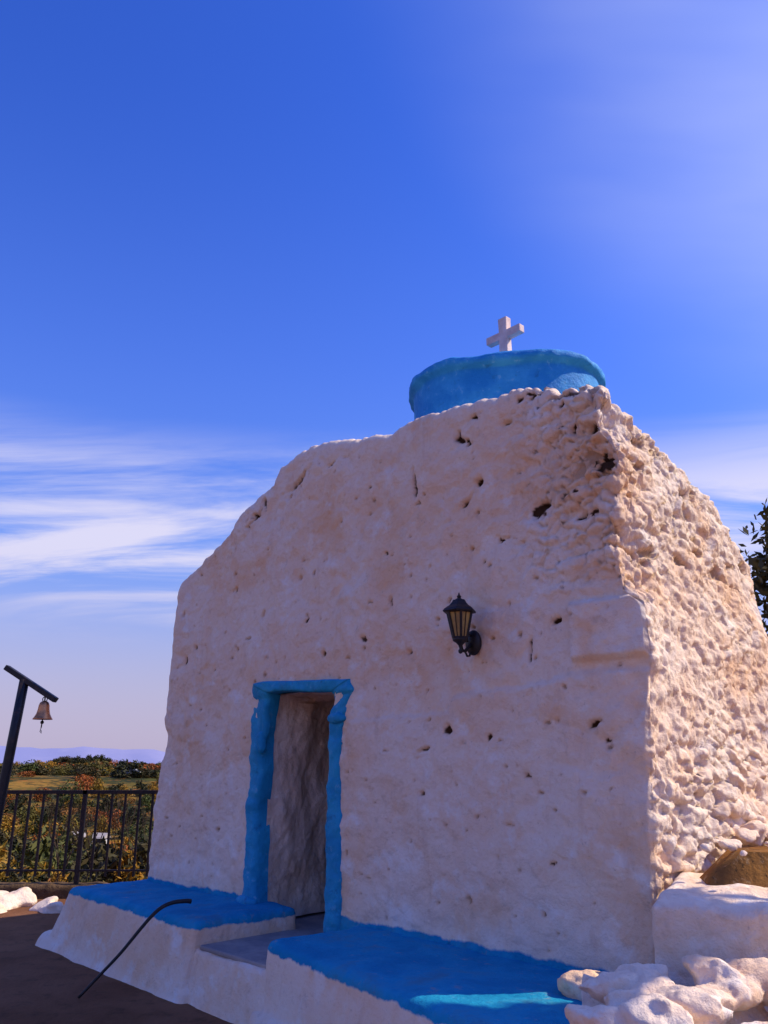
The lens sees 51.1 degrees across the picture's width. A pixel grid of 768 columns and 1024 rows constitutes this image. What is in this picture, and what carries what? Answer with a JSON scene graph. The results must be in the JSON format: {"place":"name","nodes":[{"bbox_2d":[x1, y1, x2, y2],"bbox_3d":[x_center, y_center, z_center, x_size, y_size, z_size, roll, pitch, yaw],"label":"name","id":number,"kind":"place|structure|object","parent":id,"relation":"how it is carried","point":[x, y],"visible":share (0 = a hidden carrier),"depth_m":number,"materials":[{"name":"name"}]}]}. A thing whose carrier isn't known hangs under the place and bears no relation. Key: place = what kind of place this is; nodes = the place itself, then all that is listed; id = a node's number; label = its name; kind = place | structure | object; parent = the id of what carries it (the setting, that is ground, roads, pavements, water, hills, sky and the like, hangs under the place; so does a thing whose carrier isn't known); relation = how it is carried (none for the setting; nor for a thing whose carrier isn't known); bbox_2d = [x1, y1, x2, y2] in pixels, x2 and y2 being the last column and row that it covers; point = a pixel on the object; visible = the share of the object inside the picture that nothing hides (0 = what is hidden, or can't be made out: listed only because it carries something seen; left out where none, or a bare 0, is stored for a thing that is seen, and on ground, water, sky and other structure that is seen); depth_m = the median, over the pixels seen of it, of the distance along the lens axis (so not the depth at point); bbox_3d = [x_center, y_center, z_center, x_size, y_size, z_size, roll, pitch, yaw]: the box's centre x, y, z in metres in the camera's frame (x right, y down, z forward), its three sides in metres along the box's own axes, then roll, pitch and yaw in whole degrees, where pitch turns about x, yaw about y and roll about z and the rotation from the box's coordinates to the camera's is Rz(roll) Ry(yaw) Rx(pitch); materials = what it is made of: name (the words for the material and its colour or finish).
{"place":"outdoors","nodes":[
{"label":"outdoors","id":0,"kind":"place"},
{"bbox_2d":[0,746,164,764],"bbox_3d":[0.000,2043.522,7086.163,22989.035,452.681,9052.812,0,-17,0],"label":"distant mountains","id":1,"kind":"structure","parent":0,"point":[25,754],"depth_m":10477.37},
{"bbox_2d":[0,765,767,1023],"bbox_3d":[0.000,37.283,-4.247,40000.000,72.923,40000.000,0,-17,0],"label":"ground","id":2,"kind":"structure","parent":0,"point":[38,985],"depth_m":5.80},
{"bbox_2d":[0,665,58,826],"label":"bell post","id":3,"kind":"object","parent":2,"relation":"on","point":[43,710],"visible":1,"depth_m":6.76,"materials":[{"name":"black metal"}]},
{"bbox_2d":[0,887,63,913],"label":"whitewashed kerb stones","id":4,"kind":"object","parent":2,"relation":"on","point":[23,897],"visible":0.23,"depth_m":9.14,"materials":[{"name":"white stone"}]},
{"bbox_2d":[0,881,108,898],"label":"railing kerb","id":5,"kind":"structure","parent":2,"relation":"on","point":[45,889],"depth_m":9.84,"materials":[{"name":"brown concrete"}]},
{"bbox_2d":[0,790,157,883],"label":"iron railing","id":6,"kind":"object","parent":5,"relation":"on","point":[77,870],"visible":0.33,"depth_m":10.14,"materials":[{"name":"black metal"}]},
{"bbox_2d":[0,754,148,764],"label":"distant treeline","id":7,"kind":"object","parent":2,"relation":"on","point":[77,759],"visible":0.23,"depth_m":438.96,"materials":[{"name":"green plant"}]},
{"bbox_2d":[0,758,160,882],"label":"hillside bushes","id":8,"kind":"object","parent":2,"relation":"on","point":[83,772],"visible":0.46,"depth_m":65.59,"materials":[{"name":"green plant"}]},
{"bbox_2d":[121,768,140,774],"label":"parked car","id":9,"kind":"object","parent":8,"relation":"on","point":[131,772],"visible":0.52,"depth_m":159.11,"materials":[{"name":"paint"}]},
{"bbox_2d":[40,785,149,881],"bbox_3d":[-4.299,4.883,11.775,1.535,1.688,1.155,-6,-18,18],"label":"dry shrub","id":10,"kind":"object","parent":2,"relation":"on","point":[72,829],"visible":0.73,"depth_m":11.70,"materials":[{"name":"green plant"}]},
{"bbox_2d":[90,833,107,844],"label":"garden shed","id":11,"kind":"structure","parent":2,"relation":"on","point":[98,836],"depth_m":50.43,"materials":[{"name":"white"}]},
{"bbox_2d":[78,899,191,998],"bbox_3d":[-1.801,3.171,5.853,0.751,0.604,0.057,7,-19,-21],"label":"walking stick","id":12,"kind":"object","parent":2,"relation":"on","point":[147,920],"visible":1,"depth_m":5.85,"materials":[{"name":"black metal"}]},
{"bbox_2d":[35,316,767,1023],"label":"whitewashed chapel","id":13,"kind":"structure","parent":2,"relation":"on","point":[381,798],"depth_m":5.44,"materials":[{"name":"white paint"}]},
{"bbox_2d":[443,593,481,656],"bbox_3d":[0.527,0.750,5.356,0.270,0.426,0.236,16,-23,-41],"label":"wall lantern","id":14,"kind":"object","parent":13,"relation":"attached to","point":[459,611],"depth_m":5.30,"materials":[{"name":"black metal"}]},
{"bbox_2d":[557,954,767,1023],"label":"whitewashed rubble","id":15,"kind":"object","parent":2,"relation":"on","point":[729,991],"visible":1,"depth_m":3.18,"materials":[{"name":"white stone"}]},
{"bbox_2d":[652,872,767,1011],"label":"stone wall","id":16,"kind":"structure","parent":2,"relation":"on","point":[693,913],"depth_m":3.65,"materials":[{"name":"white stone"}]},
{"bbox_2d":[700,820,767,855],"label":"wall foot stones","id":17,"kind":"object","parent":2,"relation":"on","point":[754,832],"depth_m":4.64,"materials":[{"name":"white stone"}]},
{"bbox_2d":[739,499,767,635],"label":"carob tree","id":18,"kind":"object","parent":2,"relation":"on","point":[759,569],"visible":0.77,"depth_m":10.21,"materials":[{"name":"green plant"}]},
{"bbox_2d":[0,0,767,751],"label":"sky","id":19,"kind":"structure","parent":0,"point":[237,236],"materials":[{"name":"blue"}]}
]}

